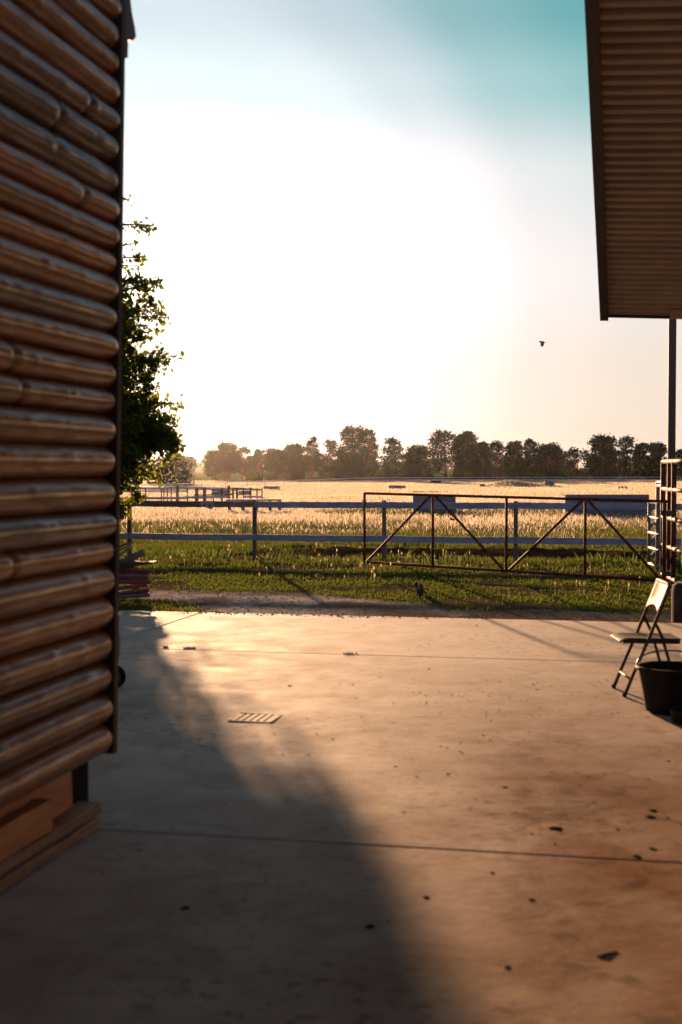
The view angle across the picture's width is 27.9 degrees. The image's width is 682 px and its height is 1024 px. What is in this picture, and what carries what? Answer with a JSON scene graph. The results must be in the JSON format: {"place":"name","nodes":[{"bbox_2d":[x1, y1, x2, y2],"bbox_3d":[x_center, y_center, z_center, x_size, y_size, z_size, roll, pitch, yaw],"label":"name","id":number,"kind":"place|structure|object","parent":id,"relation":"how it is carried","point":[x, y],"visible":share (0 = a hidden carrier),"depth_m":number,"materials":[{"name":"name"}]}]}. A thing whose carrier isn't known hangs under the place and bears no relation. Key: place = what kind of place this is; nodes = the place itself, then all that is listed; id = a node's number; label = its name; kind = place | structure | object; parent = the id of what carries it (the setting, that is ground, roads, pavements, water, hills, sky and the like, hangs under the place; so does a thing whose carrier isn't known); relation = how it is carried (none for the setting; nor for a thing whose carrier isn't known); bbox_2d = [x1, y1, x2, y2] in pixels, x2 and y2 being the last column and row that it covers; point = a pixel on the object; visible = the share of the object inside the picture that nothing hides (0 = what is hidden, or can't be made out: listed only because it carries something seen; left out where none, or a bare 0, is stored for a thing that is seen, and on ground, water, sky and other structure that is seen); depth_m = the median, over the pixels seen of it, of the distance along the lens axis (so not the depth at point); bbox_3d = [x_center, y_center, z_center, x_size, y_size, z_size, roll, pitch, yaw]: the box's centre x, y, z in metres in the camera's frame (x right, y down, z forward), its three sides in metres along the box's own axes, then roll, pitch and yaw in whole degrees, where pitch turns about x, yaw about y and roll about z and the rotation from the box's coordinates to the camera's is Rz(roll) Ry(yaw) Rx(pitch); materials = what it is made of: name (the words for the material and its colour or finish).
{"place":"outdoors","nodes":[
{"label":"outdoors","id":0,"kind":"place"},
{"bbox_2d":[0,610,681,1023],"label":"concrete yard","id":1,"kind":"structure","parent":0,"point":[304,846],"depth_m":5.91,"materials":[{"name":"grey concrete"}]},
{"bbox_2d":[0,817,99,893],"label":"plank","id":2,"kind":"object","parent":1,"relation":"on","point":[17,873],"visible":0.6,"depth_m":5.55,"materials":[{"name":"brown wood"}]},
{"bbox_2d":[0,801,100,876],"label":"plank","id":3,"kind":"object","parent":2,"relation":"on","point":[75,815],"visible":0.73,"depth_m":5.74,"materials":[{"name":"brown wood"}]},
{"bbox_2d":[0,798,51,861],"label":"beam","id":4,"kind":"structure","parent":3,"relation":"on","point":[29,822],"depth_m":5.40,"materials":[{"name":"brown wood"}]},
{"bbox_2d":[0,771,72,818],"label":"beam","id":5,"kind":"structure","parent":3,"relation":"on","point":[58,791],"depth_m":5.85,"materials":[{"name":"brown wood"}]},
{"bbox_2d":[0,0,135,808],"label":"log cabin","id":6,"kind":"object","parent":5,"relation":"on","point":[62,86],"visible":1,"depth_m":5.59,"materials":[{"name":"brown wood"}]},
{"bbox_2d":[118,634,125,687],"bbox_3d":[-1.953,1.097,9.990,0.786,0.368,0.420,0,2,0],"label":"hand cart","id":7,"kind":"object","parent":1,"relation":"on","point":[121,676],"visible":0.16,"depth_m":9.94,"materials":[{"name":"black rubber"}]},
{"bbox_2d":[180,906,189,909],"bbox_3d":[-0.565,1.439,4.987,0.038,0.003,0.044,1,2,37],"label":"dirt clod","id":8,"kind":"object","parent":1,"relation":"on","point":[185,908],"visible":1,"depth_m":4.98,"materials":[{"name":"brown soil"}]},
{"bbox_2d":[228,712,281,722],"bbox_3d":[-0.551,1.317,8.785,0.287,0.009,0.287,0,2,12],"label":"drain grate","id":9,"kind":"object","parent":1,"relation":"on","point":[254,717],"visible":1,"depth_m":8.78,"materials":[{"name":"metal"}]},
{"bbox_2d":[30,624,681,1023],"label":"grit","id":10,"kind":"object","parent":1,"relation":"on","point":[456,774],"visible":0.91,"depth_m":7.81,"materials":[{"name":"brown gravel"}]},
{"bbox_2d":[365,925,374,928],"bbox_3d":[0.101,1.446,4.786,0.036,0.003,0.046,0,2,0],"label":"dirt clod","id":11,"kind":"object","parent":1,"relation":"on","point":[370,926],"visible":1,"depth_m":4.78,"materials":[{"name":"brown soil"}]},
{"bbox_2d":[548,826,562,829],"bbox_3d":[0.954,1.403,6.091,0.062,0.004,0.067,0,2,0],"label":"dirt clod","id":12,"kind":"object","parent":1,"relation":"on","point":[555,828],"visible":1,"depth_m":6.08,"materials":[{"name":"brown soil"}]},
{"bbox_2d":[597,951,617,956],"bbox_3d":[0.879,1.454,4.515,0.096,0.009,0.011,-1,2,-36],"label":"dry leaf","id":13,"kind":"object","parent":1,"relation":"on","point":[604,954],"visible":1,"depth_m":4.51,"materials":[{"name":"brown plant"}]},
{"bbox_2d":[584,0,681,622],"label":"barn","id":14,"kind":"structure","parent":1,"relation":"on","point":[634,56],"depth_m":10.69,"materials":[{"name":"corrugated metal"},{"name":"painted steel"}]},
{"bbox_2d":[610,578,680,696],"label":"folding chair","id":15,"kind":"object","parent":1,"relation":"on","point":[659,593],"visible":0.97,"depth_m":9.70,"materials":[{"name":"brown metal"}]},
{"bbox_2d":[635,650,681,714],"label":"bucket","id":16,"kind":"object","parent":1,"relation":"on","point":[661,683],"visible":0.84,"depth_m":8.87,"materials":[{"name":"black plastic"}]},
{"bbox_2d":[669,705,681,724],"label":"feed pan","id":17,"kind":"object","parent":1,"relation":"on","point":[676,714],"visible":1,"depth_m":8.56,"materials":[{"name":"black rubber"}]},
{"bbox_2d":[119,469,681,622],"bbox_3d":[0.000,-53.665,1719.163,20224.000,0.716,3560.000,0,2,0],"label":"ground","id":18,"kind":"structure","parent":0,"point":[161,592],"depth_m":18.50,"materials":[{"name":"green plant"}]},
{"bbox_2d":[119,593,149,598],"bbox_3d":[-2.665,1.021,16.514,0.737,0.087,0.043,0,2,3],"label":"steel pipe","id":19,"kind":"object","parent":18,"relation":"on","point":[134,596],"visible":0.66,"depth_m":16.49,"materials":[{"name":"grey metal"}]},
{"bbox_2d":[119,588,149,594],"bbox_3d":[-2.694,0.985,16.537,0.780,0.136,0.043,0,2,3],"label":"steel pipe","id":20,"kind":"object","parent":19,"relation":"on","point":[134,591],"visible":0.34,"depth_m":16.51,"materials":[{"name":"red metal"}]},
{"bbox_2d":[120,194,186,525],"bbox_3d":[-5.149,-2.861,22.289,5.273,7.710,4.714,0,2,0],"label":"leafy tree","id":21,"kind":"object","parent":18,"relation":"on","point":[145,433],"visible":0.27,"depth_m":22.05,"materials":[{"name":"green plant"}]},
{"bbox_2d":[146,458,165,476],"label":"farmhouse","id":22,"kind":"object","parent":18,"relation":"on","point":[154,464],"visible":0.13,"depth_m":239.86,"materials":[{"name":"beige"}]},
{"bbox_2d":[151,456,194,485],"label":"bush","id":23,"kind":"object","parent":18,"relation":"on","point":[177,471],"visible":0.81,"depth_m":127.40,"materials":[{"name":"green plant"}]},
{"bbox_2d":[120,485,262,500],"bbox_3d":[-7.811,-0.968,67.003,8.764,0.840,14.030,0,2,0],"label":"arena fence","id":24,"kind":"object","parent":18,"relation":"on","point":[177,489],"visible":0.73,"depth_m":60.04,"materials":[{"name":"white paint"}]},
{"bbox_2d":[185,455,197,475],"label":"tree","id":25,"kind":"object","parent":18,"relation":"on","point":[192,460],"visible":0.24,"depth_m":269.33,"materials":[{"name":"green plant"}]},
{"bbox_2d":[202,448,223,479],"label":"tree","id":26,"kind":"object","parent":18,"relation":"on","point":[213,461],"visible":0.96,"depth_m":185.09,"materials":[{"name":"green plant"}]},
{"bbox_2d":[211,490,226,495],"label":"log jump","id":27,"kind":"object","parent":18,"relation":"on","point":[217,492],"visible":0.45,"depth_m":77.97,"materials":[{"name":"wood"}]},
{"bbox_2d":[216,472,230,479],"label":"shrub","id":28,"kind":"object","parent":18,"relation":"on","point":[223,476],"visible":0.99,"depth_m":183.72,"materials":[{"name":"green plant"}]},
{"bbox_2d":[214,442,240,473],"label":"tree","id":29,"kind":"object","parent":18,"relation":"on","point":[229,462],"visible":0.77,"depth_m":188.89,"materials":[{"name":"green plant"}]},
{"bbox_2d":[232,446,252,478],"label":"tree","id":30,"kind":"object","parent":18,"relation":"on","point":[244,461],"visible":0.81,"depth_m":191.84,"materials":[{"name":"green plant"}]},
{"bbox_2d":[238,491,248,495],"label":"log jump","id":31,"kind":"object","parent":18,"relation":"on","point":[241,492],"visible":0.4,"depth_m":80.03,"materials":[{"name":"wood"}]},
{"bbox_2d":[245,469,257,479],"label":"shrub","id":32,"kind":"object","parent":18,"relation":"on","point":[251,474],"visible":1,"depth_m":183.55,"materials":[{"name":"green plant"}]},
{"bbox_2d":[226,499,280,511],"bbox_3d":[-3.263,-0.235,51.244,2.057,0.500,0.450,0,2,0],"label":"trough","id":33,"kind":"object","parent":18,"relation":"on","point":[242,508],"visible":0.42,"depth_m":51.01,"materials":[{"name":"brown wood"}]},
{"bbox_2d":[250,449,265,478],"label":"tree","id":34,"kind":"object","parent":18,"relation":"on","point":[257,463],"visible":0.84,"depth_m":189.50,"materials":[{"name":"green plant"}]},
{"bbox_2d":[264,486,279,489],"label":"log jump","id":35,"kind":"object","parent":18,"relation":"on","point":[272,487],"visible":0.68,"depth_m":98.03,"materials":[{"name":"wood"}]},
{"bbox_2d":[262,447,287,479],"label":"tree","id":36,"kind":"object","parent":18,"relation":"on","point":[273,462],"visible":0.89,"depth_m":186.83,"materials":[{"name":"green plant"}]},
{"bbox_2d":[278,472,291,479],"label":"shrub","id":37,"kind":"object","parent":18,"relation":"on","point":[283,476],"visible":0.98,"depth_m":183.39,"materials":[{"name":"green plant"}]},
{"bbox_2d":[282,443,307,478],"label":"tree","id":38,"kind":"object","parent":18,"relation":"on","point":[295,458],"visible":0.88,"depth_m":188.98,"materials":[{"name":"green plant"}]},
{"bbox_2d":[303,436,321,478],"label":"tree","id":39,"kind":"object","parent":18,"relation":"on","point":[313,457],"visible":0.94,"depth_m":191.63,"materials":[{"name":"green plant"}]},
{"bbox_2d":[322,472,334,478],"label":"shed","id":40,"kind":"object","parent":18,"relation":"on","point":[328,475],"visible":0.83,"depth_m":183.53,"materials":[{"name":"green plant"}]},
{"bbox_2d":[317,438,340,476],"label":"tree","id":41,"kind":"object","parent":18,"relation":"on","point":[327,461],"visible":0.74,"depth_m":189.73,"materials":[{"name":"green plant"}]},
{"bbox_2d":[332,451,368,478],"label":"tree","id":42,"kind":"object","parent":18,"relation":"on","point":[351,465],"visible":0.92,"depth_m":187.02,"materials":[{"name":"green plant"}]},
{"bbox_2d":[337,425,366,455],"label":"tree","id":43,"kind":"object","parent":18,"relation":"on","point":[353,443],"visible":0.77,"depth_m":192.98,"materials":[{"name":"green plant"}]},
{"bbox_2d":[358,428,380,478],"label":"tree","id":44,"kind":"object","parent":18,"relation":"on","point":[370,453],"visible":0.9,"depth_m":190.59,"materials":[{"name":"green plant"}]},
{"bbox_2d":[374,471,385,479],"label":"shrub","id":45,"kind":"object","parent":18,"relation":"on","point":[379,475],"visible":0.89,"depth_m":183.70,"materials":[{"name":"green plant"}]},
{"bbox_2d":[130,477,642,492],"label":"tape fence","id":46,"kind":"object","parent":18,"relation":"on","point":[247,484],"visible":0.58,"depth_m":147.14,"materials":[{"name":"white"}]},
{"bbox_2d":[378,436,406,478],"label":"tree","id":47,"kind":"object","parent":18,"relation":"on","point":[392,448],"visible":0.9,"depth_m":189.62,"materials":[{"name":"green plant"}]},
{"bbox_2d":[119,588,670,620],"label":"gravel","id":48,"kind":"structure","parent":18,"relation":"on","point":[301,608],"depth_m":15.77,"materials":[{"name":"grey gravel"}]},
{"bbox_2d":[388,485,405,488],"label":"log jump","id":49,"kind":"object","parent":18,"relation":"on","point":[396,486],"visible":0.68,"depth_m":103.03,"materials":[{"name":"wood"}]},
{"bbox_2d":[119,545,681,564],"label":"weed leaves","id":50,"kind":"object","parent":18,"relation":"on","point":[222,551],"visible":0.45,"depth_m":24.00,"materials":[{"name":"green plant"}]},
{"bbox_2d":[120,479,681,547],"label":"meadow grass","id":51,"kind":"structure","parent":18,"relation":"on","point":[294,490],"depth_m":50.48,"materials":[{"name":"beige plant"}]},
{"bbox_2d":[120,500,681,563],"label":"board fence","id":52,"kind":"object","parent":18,"relation":"on","point":[255,537],"visible":0.65,"depth_m":23.74,"materials":[{"name":"white paint"}]},
{"bbox_2d":[201,501,212,508],"bbox_3d":[-2.381,-0.125,24.360,0.224,0.146,0.007,0,2,12],"label":"warning sign","id":53,"kind":"object","parent":52,"relation":"attached to","point":[208,504],"visible":1,"depth_m":24.36,"materials":[{"name":"white"}]},
{"bbox_2d":[651,508,655,558],"bbox_3d":[5.354,0.338,23.473,0.048,0.860,3.208,0,2,15],"label":"corral panel","id":54,"kind":"object","parent":52,"relation":"attached to","point":[653,553],"visible":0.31,"depth_m":23.25,"materials":[{"name":"metal"}]},
{"bbox_2d":[394,473,407,479],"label":"shrub","id":55,"kind":"object","parent":18,"relation":"on","point":[401,476],"visible":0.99,"depth_m":183.69,"materials":[{"name":"green plant"}]},
{"bbox_2d":[137,454,678,471],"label":"bushes","id":56,"kind":"object","parent":18,"relation":"on","point":[200,466],"visible":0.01,"depth_m":635.98,"materials":[{"name":"green plant"}]},
{"bbox_2d":[401,444,433,478],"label":"tree","id":57,"kind":"object","parent":18,"relation":"on","point":[416,463],"visible":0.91,"depth_m":187.72,"materials":[{"name":"green plant"}]},
{"bbox_2d":[416,584,423,599],"bbox_3d":[0.975,0.988,16.919,0.094,0.203,0.100,0,2,0],"label":"standing bird","id":58,"kind":"object","parent":18,"relation":"on","point":[420,590],"visible":1,"depth_m":16.89},
{"bbox_2d":[170,546,680,561],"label":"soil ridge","id":59,"kind":"structure","parent":18,"relation":"on","point":[537,552],"depth_m":24.94,"materials":[{"name":"brown soil"}]},
{"bbox_2d":[420,469,434,479],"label":"shrub","id":60,"kind":"object","parent":18,"relation":"on","point":[427,473],"visible":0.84,"depth_m":183.43,"materials":[{"name":"green plant"}]},
{"bbox_2d":[412,496,455,511],"bbox_3d":[3.401,-0.327,50.265,1.564,0.620,0.500,0,2,0],"label":"jump box","id":61,"kind":"object","parent":18,"relation":"on","point":[442,499],"visible":0.38,"depth_m":50.01,"materials":[{"name":"grey wood"}]},
{"bbox_2d":[427,426,462,478],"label":"tree","id":62,"kind":"object","parent":18,"relation":"on","point":[437,440],"visible":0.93,"depth_m":191.55,"materials":[{"name":"green plant"}]},
{"bbox_2d":[450,430,478,478],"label":"tree","id":63,"kind":"object","parent":18,"relation":"on","point":[464,458],"visible":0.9,"depth_m":189.08,"materials":[{"name":"green plant"}]},
{"bbox_2d":[463,471,474,478],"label":"shrub","id":64,"kind":"object","parent":18,"relation":"on","point":[468,474],"visible":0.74,"depth_m":183.52,"materials":[{"name":"green plant"}]},
{"bbox_2d":[472,441,492,478],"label":"tree","id":65,"kind":"object","parent":18,"relation":"on","point":[482,462],"visible":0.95,"depth_m":188.38,"materials":[{"name":"green plant"}]},
{"bbox_2d":[489,440,506,478],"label":"tree","id":66,"kind":"object","parent":18,"relation":"on","point":[496,459],"visible":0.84,"depth_m":190.69,"materials":[{"name":"green plant"}]},
{"bbox_2d":[500,473,507,478],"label":"shrub","id":67,"kind":"object","parent":18,"relation":"on","point":[504,475],"visible":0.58,"depth_m":183.53,"materials":[{"name":"green plant"}]},
{"bbox_2d":[502,440,526,478],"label":"tree","id":68,"kind":"object","parent":18,"relation":"on","point":[513,462],"visible":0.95,"depth_m":188.45,"materials":[{"name":"green plant"}]},
{"bbox_2d":[520,438,538,478],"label":"tree","id":69,"kind":"object","parent":18,"relation":"on","point":[528,449],"visible":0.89,"depth_m":189.37,"materials":[{"name":"green plant"}]},
{"bbox_2d":[535,473,545,479],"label":"shrub","id":70,"kind":"object","parent":18,"relation":"on","point":[539,476],"visible":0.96,"depth_m":183.60,"materials":[{"name":"green plant"}]},
{"bbox_2d":[530,442,567,479],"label":"tree","id":71,"kind":"object","parent":18,"relation":"on","point":[545,455],"visible":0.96,"depth_m":188.13,"materials":[{"name":"green plant"}]},
{"bbox_2d":[544,480,554,485],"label":"log jump","id":72,"kind":"object","parent":18,"relation":"on","point":[547,482],"visible":0.97,"depth_m":114.99,"materials":[{"name":"wood"}]},
{"bbox_2d":[560,447,591,478],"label":"tree","id":73,"kind":"object","parent":18,"relation":"on","point":[572,452],"visible":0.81,"depth_m":190.82,"materials":[{"name":"green plant"}]},
{"bbox_2d":[577,470,589,479],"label":"shrub","id":74,"kind":"object","parent":18,"relation":"on","point":[583,475],"visible":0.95,"depth_m":183.44,"materials":[{"name":"green plant"}]},
{"bbox_2d":[586,433,624,479],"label":"tree","id":75,"kind":"object","parent":18,"relation":"on","point":[604,459],"visible":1,"depth_m":188.68,"materials":[{"name":"green plant"}]},
{"bbox_2d":[563,494,648,514],"bbox_3d":[9.125,-0.264,47.266,2.880,0.687,0.500,0,2,0],"label":"jump box","id":76,"kind":"object","parent":18,"relation":"on","point":[629,496],"visible":0.52,"depth_m":47.01,"materials":[{"name":"grey wood"}]},
{"bbox_2d":[614,434,638,478],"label":"tree","id":77,"kind":"object","parent":18,"relation":"on","point":[627,442],"visible":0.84,"depth_m":190.50,"materials":[{"name":"green plant"}]},
{"bbox_2d":[625,472,637,479],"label":"shrub","id":78,"kind":"object","parent":18,"relation":"on","point":[631,476],"visible":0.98,"depth_m":183.56,"materials":[{"name":"green plant"}]},
{"bbox_2d":[629,442,647,478],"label":"tree","id":79,"kind":"object","parent":18,"relation":"on","point":[637,457],"visible":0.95,"depth_m":189.65,"materials":[{"name":"green plant"}]},
{"bbox_2d":[640,441,667,479],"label":"tree","id":80,"kind":"object","parent":18,"relation":"on","point":[656,451],"visible":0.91,"depth_m":188.03,"materials":[{"name":"green plant"}]},
{"bbox_2d":[647,503,666,569],"bbox_3d":[4.838,0.361,20.985,0.050,1.052,1.327,0,2,2],"label":"corral panel","id":81,"kind":"object","parent":18,"relation":"on","point":[656,565],"visible":0.47,"depth_m":21.10,"materials":[{"name":"metal"}]},
{"bbox_2d":[655,481,666,553],"bbox_3d":[5.411,0.141,22.916,0.067,1.329,0.676,0,2,-10],"label":"corral panel","id":82,"kind":"object","parent":18,"relation":"on","point":[658,485],"visible":0.2,"depth_m":23.17,"materials":[{"name":"metal"}]},
{"bbox_2d":[660,459,681,583],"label":"corral panel","id":83,"kind":"object","parent":18,"relation":"on","point":[671,489],"visible":0.73,"depth_m":18.43,"materials":[{"name":"brown paint"}]},
{"bbox_2d":[361,492,671,581],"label":"pipe gate","id":84,"kind":"structure","parent":83,"relation":"attached to","point":[665,514],"depth_m":19.66,"materials":[{"name":"brown metal"}]},
{"bbox_2d":[668,319,676,458],"bbox_3d":[4.847,-1.295,20.098,0.110,4.700,0.110,0,2,12],"label":"post","id":85,"kind":"object","parent":18,"relation":"on","point":[672,390],"visible":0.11,"depth_m":20.03,"materials":[{"name":"metal"}]},
{"bbox_2d":[666,448,681,479],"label":"tree","id":86,"kind":"object","parent":18,"relation":"on","point":[679,469],"visible":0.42,"depth_m":189.66,"materials":[{"name":"green plant"}]},
{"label":"steel pipe","id":87,"kind":"object","parent":18,"relation":"on","visible":0},
{"bbox_2d":[119,584,147,589],"bbox_3d":[-2.705,0.925,16.597,0.732,0.126,0.043,0,2,3],"label":"steel pipe","id":88,"kind":"object","parent":87,"relation":"on","point":[132,586],"visible":0.34,"depth_m":16.57,"materials":[{"name":"red metal"}]},
{"bbox_2d":[119,577,148,579],"bbox_3d":[-2.748,0.807,16.619,0.838,0.051,0.043,0,2,3],"label":"steel pipe","id":89,"kind":"object","parent":88,"relation":"on","point":[120,578],"visible":0.34,"depth_m":16.59,"materials":[{"name":"red metal"}]},
{"bbox_2d":[119,570,147,574],"bbox_3d":[-2.751,0.725,16.641,0.830,0.090,0.043,0,2,3],"label":"steel pipe","id":90,"kind":"object","parent":89,"relation":"on","point":[128,572],"visible":0.34,"depth_m":16.61,"materials":[{"name":"metal"}]},
{"bbox_2d":[119,567,154,573],"bbox_3d":[-2.748,0.666,16.601,0.985,0.156,0.043,0,2,2],"label":"steel pipe","id":91,"kind":"object","parent":90,"relation":"on","point":[139,570],"visible":0.34,"depth_m":16.57,"materials":[{"name":"metal"}]},
{"bbox_2d":[119,561,156,567],"bbox_3d":[-2.682,0.641,16.651,0.942,0.077,0.270,-1,2,-16],"label":"board","id":92,"kind":"object","parent":90,"relation":"on","point":[129,564],"visible":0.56,"depth_m":16.56,"materials":[{"name":"grey wood"}]},
{"bbox_2d":[119,549,145,561],"bbox_3d":[-2.782,0.669,16.707,0.848,0.417,0.162,-1,2,-19],"label":"board","id":93,"kind":"object","parent":92,"relation":"on","point":[135,555],"visible":0.45,"depth_m":16.71,"materials":[{"name":"grey wood"}]},
{"bbox_2d":[120,546,132,555],"bbox_3d":[-2.855,0.619,16.824,0.689,0.389,0.108,-1,2,-32],"label":"board","id":94,"kind":"object","parent":93,"relation":"on","point":[126,550],"visible":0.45,"depth_m":16.89,"materials":[{"name":"beige wood"}]},
{"bbox_2d":[120,543,131,550],"bbox_3d":[-2.905,0.555,16.974,0.723,0.321,0.109,-1,2,-30],"label":"board","id":95,"kind":"object","parent":94,"relation":"on","point":[125,547],"visible":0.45,"depth_m":17.05,"materials":[{"name":"beige wood"}]},
{"bbox_2d":[119,580,150,583],"bbox_3d":[-2.739,0.844,16.558,0.901,0.045,0.043,0,2,3],"label":"steel pipe","id":96,"kind":"object","parent":88,"relation":"on","point":[134,581],"visible":0.34,"depth_m":16.53,"materials":[{"name":"red metal"}]},
{"bbox_2d":[119,574,148,577],"bbox_3d":[-2.741,0.768,16.580,0.837,0.062,0.043,0,2,3],"label":"steel pipe","id":97,"kind":"object","parent":96,"relation":"on","point":[133,576],"visible":0.34,"depth_m":16.55,"materials":[{"name":"grey metal"}]},
{"bbox_2d":[119,529,681,619],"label":"green grass","id":98,"kind":"structure","parent":0,"point":[288,545],"depth_m":21.34,"materials":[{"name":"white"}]},
{"bbox_2d":[123,543,680,601],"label":"seeding grass","id":99,"kind":"structure","parent":0,"point":[360,565],"depth_m":21.58,"materials":[{"name":"green"}]},
{"bbox_2d":[123,0,681,468],"label":"sky","id":100,"kind":"structure","parent":0,"point":[376,215],"materials":[{"name":"white"}]}
]}

